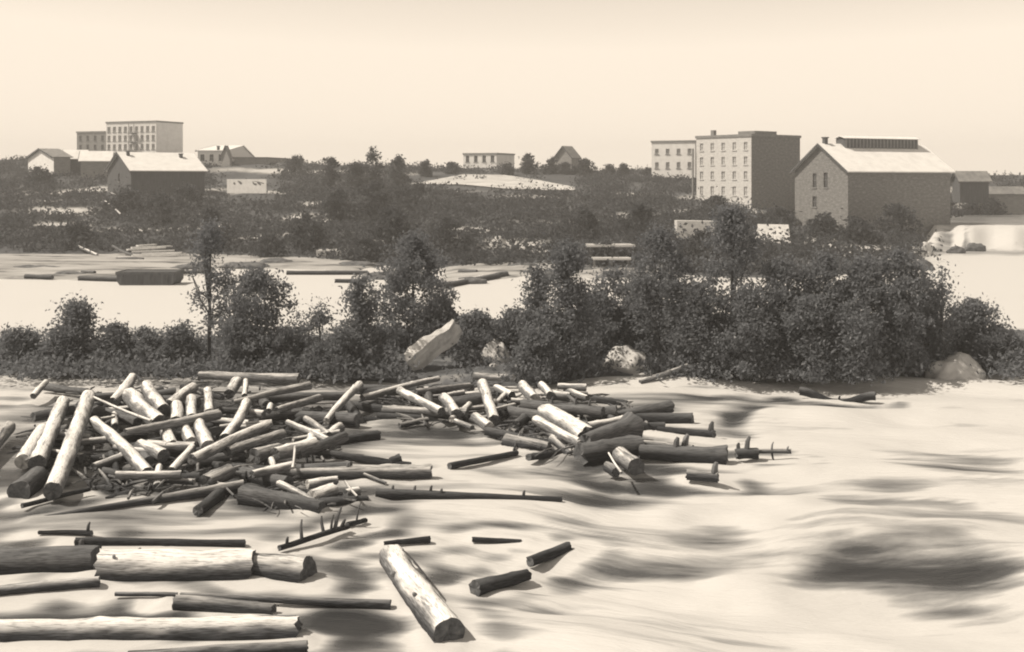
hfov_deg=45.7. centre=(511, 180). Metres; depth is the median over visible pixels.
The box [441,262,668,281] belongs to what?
gravel bar
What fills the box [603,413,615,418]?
log
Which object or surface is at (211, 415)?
log
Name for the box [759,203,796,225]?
hillside shrub
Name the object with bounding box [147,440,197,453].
log
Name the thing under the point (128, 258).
log
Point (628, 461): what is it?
log
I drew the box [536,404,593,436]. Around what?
log
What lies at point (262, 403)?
log
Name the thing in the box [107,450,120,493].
log
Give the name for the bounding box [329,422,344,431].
log
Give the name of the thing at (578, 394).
log
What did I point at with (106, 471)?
log
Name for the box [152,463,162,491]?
log
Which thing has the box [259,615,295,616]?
log
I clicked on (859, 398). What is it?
log
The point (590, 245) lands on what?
timber dock
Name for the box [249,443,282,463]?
log
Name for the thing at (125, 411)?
pole
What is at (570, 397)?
pole
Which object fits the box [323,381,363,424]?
log
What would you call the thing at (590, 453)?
log
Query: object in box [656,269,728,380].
shrub
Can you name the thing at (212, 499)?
log
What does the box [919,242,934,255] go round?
boulder
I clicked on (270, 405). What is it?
log
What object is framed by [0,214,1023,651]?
river water
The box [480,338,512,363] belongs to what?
boulder
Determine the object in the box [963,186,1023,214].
wharf shed
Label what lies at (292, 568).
log
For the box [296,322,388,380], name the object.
shrub
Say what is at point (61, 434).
log
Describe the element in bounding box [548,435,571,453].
log
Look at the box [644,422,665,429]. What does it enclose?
log
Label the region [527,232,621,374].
island tree
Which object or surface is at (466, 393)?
log
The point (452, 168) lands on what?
hillside shrub
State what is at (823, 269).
island tree
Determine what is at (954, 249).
boulder
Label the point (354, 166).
hillside tree
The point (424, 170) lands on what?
hillside shrub
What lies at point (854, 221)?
hillside shrub
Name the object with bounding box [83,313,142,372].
shrub
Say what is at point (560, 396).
log
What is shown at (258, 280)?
island tree
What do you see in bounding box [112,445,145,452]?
log
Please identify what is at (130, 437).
log
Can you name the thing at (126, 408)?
log
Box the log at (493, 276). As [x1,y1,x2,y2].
[439,271,508,288]
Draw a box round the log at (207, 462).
[193,451,245,470]
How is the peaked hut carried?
on the hillside
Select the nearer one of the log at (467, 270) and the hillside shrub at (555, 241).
the log at (467, 270)
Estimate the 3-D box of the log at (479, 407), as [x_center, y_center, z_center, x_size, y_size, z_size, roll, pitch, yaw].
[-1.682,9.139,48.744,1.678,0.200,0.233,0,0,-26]
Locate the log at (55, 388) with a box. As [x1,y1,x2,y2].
[43,383,89,394]
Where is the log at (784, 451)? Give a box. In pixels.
[759,442,791,459]
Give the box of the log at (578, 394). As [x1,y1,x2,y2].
[563,388,588,400]
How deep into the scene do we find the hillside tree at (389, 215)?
143.36 m
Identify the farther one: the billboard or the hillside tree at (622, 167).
the hillside tree at (622, 167)
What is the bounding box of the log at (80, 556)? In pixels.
[0,538,101,574]
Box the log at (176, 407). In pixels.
[170,400,183,428]
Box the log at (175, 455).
[166,441,245,461]
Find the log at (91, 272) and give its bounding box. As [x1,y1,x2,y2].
[81,270,95,273]
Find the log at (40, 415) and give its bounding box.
[30,405,76,421]
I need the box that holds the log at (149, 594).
[114,592,177,596]
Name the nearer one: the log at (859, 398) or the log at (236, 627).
the log at (236, 627)
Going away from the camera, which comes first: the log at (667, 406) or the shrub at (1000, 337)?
the log at (667, 406)
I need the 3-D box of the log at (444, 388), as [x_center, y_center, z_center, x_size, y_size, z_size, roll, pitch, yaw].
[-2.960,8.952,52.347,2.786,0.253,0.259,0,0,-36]
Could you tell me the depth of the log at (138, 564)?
28.68 m
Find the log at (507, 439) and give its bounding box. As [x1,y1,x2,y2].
[501,433,551,450]
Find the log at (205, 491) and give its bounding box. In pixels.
[44,479,243,515]
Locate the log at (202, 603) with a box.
[172,595,276,614]
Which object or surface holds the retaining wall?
on the hillside
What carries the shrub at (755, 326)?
on the island
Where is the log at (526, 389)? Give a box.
[517,380,540,400]
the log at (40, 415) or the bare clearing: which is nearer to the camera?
the log at (40, 415)
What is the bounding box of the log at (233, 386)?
[224,376,242,398]
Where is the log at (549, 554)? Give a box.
[526,542,572,566]
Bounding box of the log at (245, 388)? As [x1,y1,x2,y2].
[242,378,248,396]
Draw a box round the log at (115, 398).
[107,373,136,406]
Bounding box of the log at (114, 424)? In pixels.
[111,411,118,429]
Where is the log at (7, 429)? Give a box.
[0,421,15,447]
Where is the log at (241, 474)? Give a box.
[181,470,246,482]
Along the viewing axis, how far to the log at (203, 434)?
41.86 m
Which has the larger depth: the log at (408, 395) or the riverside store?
the riverside store
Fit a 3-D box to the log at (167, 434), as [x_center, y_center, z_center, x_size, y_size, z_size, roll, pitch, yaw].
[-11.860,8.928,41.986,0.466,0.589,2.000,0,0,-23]
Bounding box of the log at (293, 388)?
[231,381,312,404]
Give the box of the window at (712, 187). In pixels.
[710,186,714,195]
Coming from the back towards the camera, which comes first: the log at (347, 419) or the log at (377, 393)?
the log at (377, 393)
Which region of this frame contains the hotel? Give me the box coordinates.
[105,120,183,153]
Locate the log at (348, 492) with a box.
[343,486,360,495]
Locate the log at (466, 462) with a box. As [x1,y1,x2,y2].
[447,450,518,469]
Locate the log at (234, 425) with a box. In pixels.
[219,398,251,439]
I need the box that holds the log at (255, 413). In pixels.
[249,409,265,418]
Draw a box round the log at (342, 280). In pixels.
[334,279,358,282]
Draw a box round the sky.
[0,0,1023,174]
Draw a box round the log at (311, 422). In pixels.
[303,416,331,436]
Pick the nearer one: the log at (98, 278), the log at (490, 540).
the log at (490, 540)
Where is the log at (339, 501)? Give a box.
[317,495,368,506]
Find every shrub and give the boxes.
[0,322,46,370]
[11,164,58,190]
[23,320,99,375]
[45,289,103,369]
[51,217,100,248]
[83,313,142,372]
[99,184,147,211]
[119,322,173,371]
[142,317,217,371]
[211,313,266,372]
[248,231,287,257]
[251,321,317,372]
[276,154,313,173]
[289,293,336,356]
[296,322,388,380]
[345,231,383,261]
[367,318,394,366]
[408,289,466,354]
[418,159,432,176]
[441,308,497,365]
[443,161,462,173]
[473,302,525,364]
[498,161,514,174]
[498,310,571,386]
[538,156,559,173]
[546,232,577,256]
[554,206,604,238]
[557,161,578,174]
[571,283,630,364]
[585,235,625,262]
[610,279,676,357]
[617,200,662,235]
[641,165,651,175]
[648,229,688,262]
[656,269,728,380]
[684,228,725,259]
[697,194,734,215]
[700,275,800,381]
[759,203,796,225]
[763,286,854,383]
[804,211,846,237]
[811,289,896,385]
[834,215,877,242]
[874,280,941,376]
[908,274,964,360]
[926,292,1020,362]
[935,298,986,364]
[955,203,996,214]
[970,316,1023,369]
[980,197,1014,214]
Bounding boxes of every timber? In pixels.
[126,247,165,250]
[128,255,179,256]
[131,245,172,248]
[131,253,186,255]
[132,250,174,252]
[136,244,156,246]
[141,252,181,254]
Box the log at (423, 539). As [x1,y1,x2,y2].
[384,536,430,544]
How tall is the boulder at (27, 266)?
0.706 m
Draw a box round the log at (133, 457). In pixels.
[89,416,154,470]
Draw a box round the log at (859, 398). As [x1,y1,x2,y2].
[798,387,876,402]
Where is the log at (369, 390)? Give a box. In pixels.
[356,387,395,397]
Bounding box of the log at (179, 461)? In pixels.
[168,444,195,470]
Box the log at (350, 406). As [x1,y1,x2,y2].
[345,400,364,423]
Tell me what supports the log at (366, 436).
on the river water
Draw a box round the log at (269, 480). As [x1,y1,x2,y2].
[239,466,293,487]
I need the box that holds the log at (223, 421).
[208,418,250,424]
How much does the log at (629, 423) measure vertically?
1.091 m
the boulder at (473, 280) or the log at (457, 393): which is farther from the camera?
the boulder at (473, 280)
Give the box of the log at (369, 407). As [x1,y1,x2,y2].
[332,402,382,412]
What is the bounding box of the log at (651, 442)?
[644,434,693,445]
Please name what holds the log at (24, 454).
on the jam debris
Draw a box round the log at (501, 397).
[494,392,506,404]
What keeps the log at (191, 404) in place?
on the jam debris
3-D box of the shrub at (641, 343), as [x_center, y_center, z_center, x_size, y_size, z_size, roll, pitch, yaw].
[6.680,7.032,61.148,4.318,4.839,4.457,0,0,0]
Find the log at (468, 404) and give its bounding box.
[449,401,471,422]
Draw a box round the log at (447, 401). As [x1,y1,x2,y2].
[438,393,461,419]
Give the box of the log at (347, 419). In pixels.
[282,411,362,427]
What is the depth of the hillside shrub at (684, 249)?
129.77 m
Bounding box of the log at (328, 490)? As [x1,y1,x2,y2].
[307,483,338,498]
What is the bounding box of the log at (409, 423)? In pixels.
[398,417,428,427]
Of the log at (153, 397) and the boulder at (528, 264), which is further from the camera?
the boulder at (528, 264)
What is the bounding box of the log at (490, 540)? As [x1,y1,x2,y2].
[472,537,521,543]
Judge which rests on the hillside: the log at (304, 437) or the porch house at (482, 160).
the porch house at (482, 160)
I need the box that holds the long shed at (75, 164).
[62,150,88,172]
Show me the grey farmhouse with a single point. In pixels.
(569, 155)
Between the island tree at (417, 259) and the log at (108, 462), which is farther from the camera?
the island tree at (417, 259)
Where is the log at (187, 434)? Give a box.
[180,424,196,443]
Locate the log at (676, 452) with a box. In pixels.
[639,437,727,464]
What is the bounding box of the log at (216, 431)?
[194,426,222,439]
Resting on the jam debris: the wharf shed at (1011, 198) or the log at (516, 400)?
the log at (516, 400)
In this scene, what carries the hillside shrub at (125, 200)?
on the hillside
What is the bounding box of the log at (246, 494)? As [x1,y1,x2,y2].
[237,484,326,513]
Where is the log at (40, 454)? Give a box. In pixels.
[28,395,69,468]
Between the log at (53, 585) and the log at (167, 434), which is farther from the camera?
the log at (167, 434)
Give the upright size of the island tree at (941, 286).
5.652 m
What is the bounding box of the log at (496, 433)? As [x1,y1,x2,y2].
[484,427,548,441]
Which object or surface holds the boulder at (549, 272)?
on the gravel bar
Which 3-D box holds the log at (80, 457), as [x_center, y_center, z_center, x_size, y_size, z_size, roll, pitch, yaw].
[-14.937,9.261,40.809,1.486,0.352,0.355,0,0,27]
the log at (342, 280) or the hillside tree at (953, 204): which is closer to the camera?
the log at (342, 280)
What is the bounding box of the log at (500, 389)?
[493,384,515,398]
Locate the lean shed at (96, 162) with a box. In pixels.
[78,151,113,178]
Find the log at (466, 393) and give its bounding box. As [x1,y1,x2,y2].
[433,390,479,397]
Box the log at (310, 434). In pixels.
[306,432,314,438]
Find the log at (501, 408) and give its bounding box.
[496,403,515,411]
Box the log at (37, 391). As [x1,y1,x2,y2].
[30,379,48,398]
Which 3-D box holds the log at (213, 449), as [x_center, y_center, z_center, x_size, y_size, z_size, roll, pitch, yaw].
[-9.340,8.686,40.613,0.365,0.404,5.480,0,0,14]
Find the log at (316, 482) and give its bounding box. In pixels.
[305,476,338,488]
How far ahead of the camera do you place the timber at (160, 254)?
145.32 m
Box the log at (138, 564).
[93,547,255,581]
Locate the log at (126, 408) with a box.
[91,406,131,412]
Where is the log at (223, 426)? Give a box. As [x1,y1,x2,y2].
[219,419,271,429]
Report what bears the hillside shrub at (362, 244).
on the hillside
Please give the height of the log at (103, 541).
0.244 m
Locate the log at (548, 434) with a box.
[540,429,556,437]
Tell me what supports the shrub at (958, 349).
on the island
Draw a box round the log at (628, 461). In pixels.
[612,446,644,475]
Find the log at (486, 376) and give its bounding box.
[472,372,516,381]
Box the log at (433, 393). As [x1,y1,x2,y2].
[411,384,449,396]
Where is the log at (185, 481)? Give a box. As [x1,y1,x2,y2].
[163,478,195,484]
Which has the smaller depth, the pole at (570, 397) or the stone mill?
the pole at (570, 397)
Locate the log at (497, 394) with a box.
[489,387,510,400]
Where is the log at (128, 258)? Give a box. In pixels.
[116,257,143,258]
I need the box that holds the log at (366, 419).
[363,417,380,421]
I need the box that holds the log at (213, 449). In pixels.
[187,420,272,464]
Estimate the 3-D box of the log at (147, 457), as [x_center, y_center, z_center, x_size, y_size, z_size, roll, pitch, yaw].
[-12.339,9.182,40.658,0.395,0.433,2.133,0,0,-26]
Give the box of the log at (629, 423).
[577,411,643,442]
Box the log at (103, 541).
[74,537,245,546]
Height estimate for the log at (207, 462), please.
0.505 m
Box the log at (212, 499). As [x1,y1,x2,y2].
[193,476,241,515]
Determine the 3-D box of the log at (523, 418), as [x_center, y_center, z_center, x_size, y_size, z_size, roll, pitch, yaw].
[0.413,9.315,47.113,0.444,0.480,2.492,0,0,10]
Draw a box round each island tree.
[181,216,244,357]
[203,253,315,358]
[320,265,400,365]
[366,226,459,351]
[505,261,560,363]
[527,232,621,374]
[576,259,636,353]
[614,211,700,364]
[694,196,774,356]
[731,253,832,367]
[781,245,885,363]
[823,246,924,369]
[866,243,944,373]
[915,261,978,360]
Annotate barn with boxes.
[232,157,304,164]
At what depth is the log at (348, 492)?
35.54 m
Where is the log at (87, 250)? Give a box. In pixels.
[79,245,98,255]
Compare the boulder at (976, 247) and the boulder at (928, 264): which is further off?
the boulder at (976, 247)
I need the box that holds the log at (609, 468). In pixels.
[602,461,619,476]
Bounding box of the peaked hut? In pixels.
[220,145,232,165]
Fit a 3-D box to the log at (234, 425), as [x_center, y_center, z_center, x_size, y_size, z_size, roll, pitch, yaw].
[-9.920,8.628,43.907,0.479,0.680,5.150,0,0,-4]
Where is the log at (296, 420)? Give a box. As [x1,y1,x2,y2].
[281,406,322,438]
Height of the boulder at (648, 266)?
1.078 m
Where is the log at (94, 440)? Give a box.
[80,436,108,445]
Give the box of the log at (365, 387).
[359,384,418,394]
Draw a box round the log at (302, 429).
[285,419,328,439]
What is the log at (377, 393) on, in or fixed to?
on the jam debris
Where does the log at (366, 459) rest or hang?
on the river water
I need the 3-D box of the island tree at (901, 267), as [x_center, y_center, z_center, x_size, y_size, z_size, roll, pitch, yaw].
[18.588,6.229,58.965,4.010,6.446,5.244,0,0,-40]
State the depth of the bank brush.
177.36 m
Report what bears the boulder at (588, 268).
on the gravel bar
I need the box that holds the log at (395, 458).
[389,453,401,463]
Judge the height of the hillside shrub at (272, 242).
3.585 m
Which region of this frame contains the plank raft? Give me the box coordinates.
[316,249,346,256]
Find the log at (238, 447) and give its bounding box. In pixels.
[223,429,285,456]
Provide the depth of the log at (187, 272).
122.13 m
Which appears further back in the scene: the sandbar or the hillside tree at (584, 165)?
the hillside tree at (584, 165)
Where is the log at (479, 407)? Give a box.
[461,405,484,410]
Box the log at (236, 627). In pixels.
[0,614,301,641]
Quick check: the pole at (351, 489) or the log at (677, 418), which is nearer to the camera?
the pole at (351, 489)
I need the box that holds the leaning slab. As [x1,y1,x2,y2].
[404,319,461,370]
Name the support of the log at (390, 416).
on the river water
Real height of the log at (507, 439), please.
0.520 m
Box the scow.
[115,269,184,284]
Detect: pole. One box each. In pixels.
[20,487,90,507]
[93,396,152,421]
[100,415,114,419]
[291,445,295,469]
[344,480,357,496]
[363,473,386,484]
[453,419,473,429]
[566,393,578,403]
[608,452,622,473]
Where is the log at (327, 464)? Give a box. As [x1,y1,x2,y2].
[236,461,352,470]
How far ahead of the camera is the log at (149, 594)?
27.41 m
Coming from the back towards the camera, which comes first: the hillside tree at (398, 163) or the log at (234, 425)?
the hillside tree at (398, 163)
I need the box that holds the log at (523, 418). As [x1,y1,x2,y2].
[512,413,528,427]
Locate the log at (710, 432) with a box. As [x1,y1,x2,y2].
[657,421,715,437]
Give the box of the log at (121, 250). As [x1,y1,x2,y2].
[111,245,132,255]
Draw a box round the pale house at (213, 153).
[195,145,254,165]
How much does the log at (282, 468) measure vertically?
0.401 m
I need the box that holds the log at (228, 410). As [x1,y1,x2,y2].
[218,407,272,414]
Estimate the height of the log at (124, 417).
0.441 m
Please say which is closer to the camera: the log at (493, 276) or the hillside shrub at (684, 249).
the log at (493, 276)
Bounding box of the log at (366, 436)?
[339,430,380,444]
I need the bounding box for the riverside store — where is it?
[950,171,991,202]
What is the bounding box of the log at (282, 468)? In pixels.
[249,461,296,477]
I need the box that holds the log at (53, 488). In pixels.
[43,390,95,500]
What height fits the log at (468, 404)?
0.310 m
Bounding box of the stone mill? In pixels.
[692,130,800,209]
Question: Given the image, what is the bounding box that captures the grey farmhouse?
[554,146,581,168]
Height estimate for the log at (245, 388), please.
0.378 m
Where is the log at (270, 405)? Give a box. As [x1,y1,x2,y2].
[266,402,273,413]
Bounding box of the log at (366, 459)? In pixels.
[313,450,411,464]
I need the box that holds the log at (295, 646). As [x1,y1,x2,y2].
[128,640,308,651]
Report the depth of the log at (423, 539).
31.58 m
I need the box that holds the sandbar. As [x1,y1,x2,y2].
[0,253,374,279]
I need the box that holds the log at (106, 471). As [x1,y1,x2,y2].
[99,467,147,481]
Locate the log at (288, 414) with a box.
[254,407,302,421]
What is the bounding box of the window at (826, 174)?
[822,173,827,188]
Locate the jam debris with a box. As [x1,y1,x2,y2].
[7,377,647,511]
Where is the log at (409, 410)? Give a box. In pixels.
[381,405,468,418]
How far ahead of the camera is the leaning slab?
58.92 m
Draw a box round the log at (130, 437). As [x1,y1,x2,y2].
[110,432,147,443]
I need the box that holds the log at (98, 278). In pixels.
[77,275,116,281]
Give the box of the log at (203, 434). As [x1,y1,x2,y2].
[193,418,214,449]
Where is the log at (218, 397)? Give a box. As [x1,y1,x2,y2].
[179,384,224,399]
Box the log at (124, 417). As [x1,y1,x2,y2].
[92,405,141,426]
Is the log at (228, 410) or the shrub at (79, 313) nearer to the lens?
the log at (228, 410)
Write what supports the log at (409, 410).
on the log at (390, 416)
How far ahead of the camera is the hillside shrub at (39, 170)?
228.93 m
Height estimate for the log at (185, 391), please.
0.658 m
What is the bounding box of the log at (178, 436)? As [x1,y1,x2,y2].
[130,423,218,445]
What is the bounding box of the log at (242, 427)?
[238,424,254,430]
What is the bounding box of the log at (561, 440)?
[555,434,567,444]
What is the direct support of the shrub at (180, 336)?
on the island
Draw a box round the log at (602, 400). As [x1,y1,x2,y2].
[573,392,625,405]
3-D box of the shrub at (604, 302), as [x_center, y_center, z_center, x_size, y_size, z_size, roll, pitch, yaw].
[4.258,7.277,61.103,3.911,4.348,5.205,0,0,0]
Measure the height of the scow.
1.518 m
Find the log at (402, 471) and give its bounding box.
[284,463,432,479]
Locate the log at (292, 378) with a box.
[198,371,300,383]
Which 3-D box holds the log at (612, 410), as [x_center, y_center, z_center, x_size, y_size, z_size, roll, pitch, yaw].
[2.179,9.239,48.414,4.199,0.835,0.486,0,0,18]
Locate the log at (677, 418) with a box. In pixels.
[635,413,693,423]
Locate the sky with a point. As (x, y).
(437, 81)
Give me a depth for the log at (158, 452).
39.96 m
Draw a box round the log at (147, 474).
[114,470,181,478]
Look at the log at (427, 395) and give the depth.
51.21 m
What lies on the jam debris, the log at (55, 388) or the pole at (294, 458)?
the log at (55, 388)
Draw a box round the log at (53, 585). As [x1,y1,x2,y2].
[0,576,100,595]
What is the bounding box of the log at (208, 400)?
[203,386,213,411]
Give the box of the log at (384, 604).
[180,592,391,609]
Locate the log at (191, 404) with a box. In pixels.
[185,394,196,415]
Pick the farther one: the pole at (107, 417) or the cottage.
the cottage
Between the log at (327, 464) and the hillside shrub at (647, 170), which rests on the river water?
the log at (327, 464)
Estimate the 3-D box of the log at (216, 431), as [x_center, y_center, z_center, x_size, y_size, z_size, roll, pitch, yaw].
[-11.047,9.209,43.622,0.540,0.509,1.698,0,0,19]
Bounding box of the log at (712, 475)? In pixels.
[685,461,718,482]
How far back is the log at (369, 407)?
49.94 m
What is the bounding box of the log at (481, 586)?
[468,569,531,596]
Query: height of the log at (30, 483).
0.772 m
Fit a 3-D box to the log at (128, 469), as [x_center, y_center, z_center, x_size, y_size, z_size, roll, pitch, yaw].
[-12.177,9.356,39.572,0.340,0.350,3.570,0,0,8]
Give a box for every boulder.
[13,265,59,267]
[54,271,85,273]
[170,263,215,270]
[218,262,269,268]
[259,258,293,262]
[339,261,382,266]
[362,271,393,279]
[458,277,487,283]
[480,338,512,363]
[490,236,505,246]
[507,263,534,265]
[530,271,553,277]
[583,264,596,269]
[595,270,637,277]
[602,345,650,373]
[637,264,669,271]
[916,259,935,269]
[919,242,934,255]
[924,352,986,379]
[946,246,965,253]
[964,243,985,251]
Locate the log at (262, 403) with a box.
[257,397,269,408]
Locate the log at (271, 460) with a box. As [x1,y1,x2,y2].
[268,456,275,473]
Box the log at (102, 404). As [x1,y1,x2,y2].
[93,386,163,405]
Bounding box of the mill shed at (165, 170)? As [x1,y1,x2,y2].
[104,151,207,197]
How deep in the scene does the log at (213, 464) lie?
39.61 m
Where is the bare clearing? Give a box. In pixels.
[411,174,574,189]
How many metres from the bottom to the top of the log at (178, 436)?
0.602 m
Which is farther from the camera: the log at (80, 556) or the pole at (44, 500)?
the pole at (44, 500)
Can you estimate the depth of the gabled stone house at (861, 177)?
173.38 m
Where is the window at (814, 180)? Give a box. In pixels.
[811,173,816,188]
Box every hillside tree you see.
[183,206,244,250]
[282,210,326,250]
[311,187,361,221]
[320,156,341,186]
[341,159,366,187]
[360,146,388,188]
[362,204,419,253]
[389,154,407,187]
[389,177,431,210]
[428,217,474,252]
[517,152,540,173]
[576,157,597,174]
[602,163,615,174]
[616,162,632,175]
[868,202,924,236]
[950,200,963,217]
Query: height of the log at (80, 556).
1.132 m
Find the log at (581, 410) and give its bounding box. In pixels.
[520,397,604,418]
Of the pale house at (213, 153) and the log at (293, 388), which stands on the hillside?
the pale house at (213, 153)
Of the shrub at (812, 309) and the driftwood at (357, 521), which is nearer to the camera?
the driftwood at (357, 521)
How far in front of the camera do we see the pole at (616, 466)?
38.32 m
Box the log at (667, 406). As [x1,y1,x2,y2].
[580,400,674,421]
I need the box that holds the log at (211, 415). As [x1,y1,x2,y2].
[123,409,221,435]
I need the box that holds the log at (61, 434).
[55,432,94,442]
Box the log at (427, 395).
[423,391,433,402]
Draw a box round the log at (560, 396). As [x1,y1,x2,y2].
[546,390,570,401]
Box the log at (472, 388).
[446,384,474,392]
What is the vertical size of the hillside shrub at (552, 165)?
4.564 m
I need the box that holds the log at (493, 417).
[477,378,499,424]
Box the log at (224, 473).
[198,464,236,486]
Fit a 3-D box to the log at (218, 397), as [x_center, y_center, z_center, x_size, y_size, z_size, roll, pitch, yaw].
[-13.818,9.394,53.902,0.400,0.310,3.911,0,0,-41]
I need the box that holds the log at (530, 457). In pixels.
[525,449,561,460]
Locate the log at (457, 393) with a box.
[447,390,464,396]
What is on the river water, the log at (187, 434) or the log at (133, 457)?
the log at (133, 457)
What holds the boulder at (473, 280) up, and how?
on the gravel bar
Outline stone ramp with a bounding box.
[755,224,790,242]
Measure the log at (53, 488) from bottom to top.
1.057 m
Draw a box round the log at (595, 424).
[585,415,622,428]
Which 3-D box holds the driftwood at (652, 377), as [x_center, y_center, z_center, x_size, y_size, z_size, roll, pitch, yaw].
[7.059,8.933,55.927,2.573,0.853,0.575,0,0,-22]
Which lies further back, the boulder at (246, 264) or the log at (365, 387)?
the boulder at (246, 264)
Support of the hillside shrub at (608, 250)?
on the hillside
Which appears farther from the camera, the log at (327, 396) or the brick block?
the brick block
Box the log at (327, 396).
[268,391,346,402]
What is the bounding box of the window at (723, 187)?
[720,186,724,195]
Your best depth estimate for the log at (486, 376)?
55.47 m
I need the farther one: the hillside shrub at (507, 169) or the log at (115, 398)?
the hillside shrub at (507, 169)
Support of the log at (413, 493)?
on the river water
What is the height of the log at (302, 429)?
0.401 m
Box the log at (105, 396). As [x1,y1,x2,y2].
[95,392,114,401]
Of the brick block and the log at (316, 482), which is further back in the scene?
the brick block
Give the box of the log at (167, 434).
[160,428,176,452]
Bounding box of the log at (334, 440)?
[296,431,348,458]
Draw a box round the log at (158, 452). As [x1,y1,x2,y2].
[135,439,169,461]
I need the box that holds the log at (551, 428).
[532,415,580,444]
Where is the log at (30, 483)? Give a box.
[7,466,48,498]
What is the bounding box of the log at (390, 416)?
[376,412,448,420]
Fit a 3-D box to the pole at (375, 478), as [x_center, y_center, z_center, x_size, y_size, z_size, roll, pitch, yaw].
[-4.261,9.275,37.823,0.925,0.253,0.107,0,0,35]
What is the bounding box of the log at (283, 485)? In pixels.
[276,480,315,498]
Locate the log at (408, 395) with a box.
[396,386,445,415]
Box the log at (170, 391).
[142,387,175,394]
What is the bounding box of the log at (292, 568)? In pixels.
[252,552,316,582]
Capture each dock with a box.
[586,243,634,259]
[592,257,631,267]
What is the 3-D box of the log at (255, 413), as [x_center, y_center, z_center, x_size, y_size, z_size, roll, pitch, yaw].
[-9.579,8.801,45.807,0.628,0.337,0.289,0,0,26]
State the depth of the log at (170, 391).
52.62 m
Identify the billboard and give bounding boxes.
[227,179,266,201]
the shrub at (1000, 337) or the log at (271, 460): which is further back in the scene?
the shrub at (1000, 337)
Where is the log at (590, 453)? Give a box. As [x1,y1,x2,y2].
[573,435,644,465]
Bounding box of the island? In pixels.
[0,319,1023,387]
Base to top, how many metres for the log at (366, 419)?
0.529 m
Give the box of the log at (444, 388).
[414,383,470,393]
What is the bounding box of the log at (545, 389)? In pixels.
[537,381,554,399]
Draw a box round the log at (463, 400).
[441,393,482,407]
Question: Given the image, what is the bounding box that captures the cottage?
[25,148,72,175]
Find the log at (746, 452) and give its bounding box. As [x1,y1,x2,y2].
[734,436,758,458]
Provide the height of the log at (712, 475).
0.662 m
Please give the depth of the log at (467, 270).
122.29 m
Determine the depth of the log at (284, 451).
39.74 m
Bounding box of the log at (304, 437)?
[292,430,339,441]
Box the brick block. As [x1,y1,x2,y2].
[76,131,105,150]
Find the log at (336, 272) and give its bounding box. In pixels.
[286,270,367,274]
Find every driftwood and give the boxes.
[277,507,349,550]
[345,503,367,525]
[639,363,687,383]
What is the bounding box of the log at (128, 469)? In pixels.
[110,459,157,484]
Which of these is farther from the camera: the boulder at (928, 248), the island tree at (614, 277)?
the boulder at (928, 248)
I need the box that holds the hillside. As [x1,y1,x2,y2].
[0,160,1023,277]
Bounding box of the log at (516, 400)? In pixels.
[511,398,521,404]
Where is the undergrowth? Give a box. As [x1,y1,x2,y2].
[0,322,1023,383]
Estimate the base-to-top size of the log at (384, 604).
0.289 m
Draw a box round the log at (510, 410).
[496,403,537,421]
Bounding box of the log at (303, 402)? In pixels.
[273,394,322,414]
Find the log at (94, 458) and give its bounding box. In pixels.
[89,453,117,463]
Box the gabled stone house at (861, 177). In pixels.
[789,136,955,236]
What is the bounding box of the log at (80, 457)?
[51,449,86,463]
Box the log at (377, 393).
[359,376,440,400]
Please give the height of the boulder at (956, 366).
1.642 m
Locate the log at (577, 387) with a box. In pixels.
[557,383,586,390]
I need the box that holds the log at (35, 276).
[24,274,53,279]
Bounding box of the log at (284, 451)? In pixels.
[270,437,319,460]
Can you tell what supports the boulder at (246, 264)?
on the sandbar
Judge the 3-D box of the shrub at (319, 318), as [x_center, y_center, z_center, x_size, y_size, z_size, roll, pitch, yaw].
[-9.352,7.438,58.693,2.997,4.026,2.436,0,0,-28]
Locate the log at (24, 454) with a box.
[14,424,44,468]
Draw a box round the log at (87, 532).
[38,522,92,535]
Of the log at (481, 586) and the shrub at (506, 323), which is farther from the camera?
the shrub at (506, 323)
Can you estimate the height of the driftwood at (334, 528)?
0.769 m
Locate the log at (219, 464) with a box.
[213,461,265,468]
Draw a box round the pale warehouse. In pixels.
[651,140,695,177]
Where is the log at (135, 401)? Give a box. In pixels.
[122,388,167,430]
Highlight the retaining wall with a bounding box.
[674,220,717,238]
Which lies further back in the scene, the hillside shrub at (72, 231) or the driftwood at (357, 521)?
the hillside shrub at (72, 231)
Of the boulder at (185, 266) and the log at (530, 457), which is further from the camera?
the boulder at (185, 266)
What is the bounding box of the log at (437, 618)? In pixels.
[379,544,464,642]
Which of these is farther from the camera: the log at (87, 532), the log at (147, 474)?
the log at (147, 474)
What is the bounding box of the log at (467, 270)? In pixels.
[458,269,477,271]
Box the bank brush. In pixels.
[0,155,1023,274]
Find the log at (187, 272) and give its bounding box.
[184,270,203,273]
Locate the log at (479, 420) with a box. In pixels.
[470,412,493,430]
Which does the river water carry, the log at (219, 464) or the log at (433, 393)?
the log at (219, 464)
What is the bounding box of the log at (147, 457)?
[133,444,153,464]
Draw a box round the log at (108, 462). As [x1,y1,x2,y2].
[90,452,126,471]
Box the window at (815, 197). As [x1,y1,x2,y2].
[811,196,816,207]
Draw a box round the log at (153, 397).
[141,380,170,417]
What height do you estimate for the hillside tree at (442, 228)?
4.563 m
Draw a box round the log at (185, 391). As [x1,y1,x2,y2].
[165,382,198,405]
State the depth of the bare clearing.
252.72 m
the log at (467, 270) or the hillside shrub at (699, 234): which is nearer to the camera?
the log at (467, 270)
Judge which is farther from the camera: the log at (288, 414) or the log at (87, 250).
the log at (87, 250)
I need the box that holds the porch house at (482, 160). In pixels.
[463,153,514,167]
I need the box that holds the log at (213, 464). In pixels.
[211,461,265,469]
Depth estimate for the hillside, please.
205.78 m
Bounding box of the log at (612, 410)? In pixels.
[574,405,618,417]
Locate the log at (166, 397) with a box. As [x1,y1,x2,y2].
[125,395,201,407]
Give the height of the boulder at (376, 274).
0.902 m
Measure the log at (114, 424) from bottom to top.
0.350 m
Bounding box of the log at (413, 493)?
[375,485,562,501]

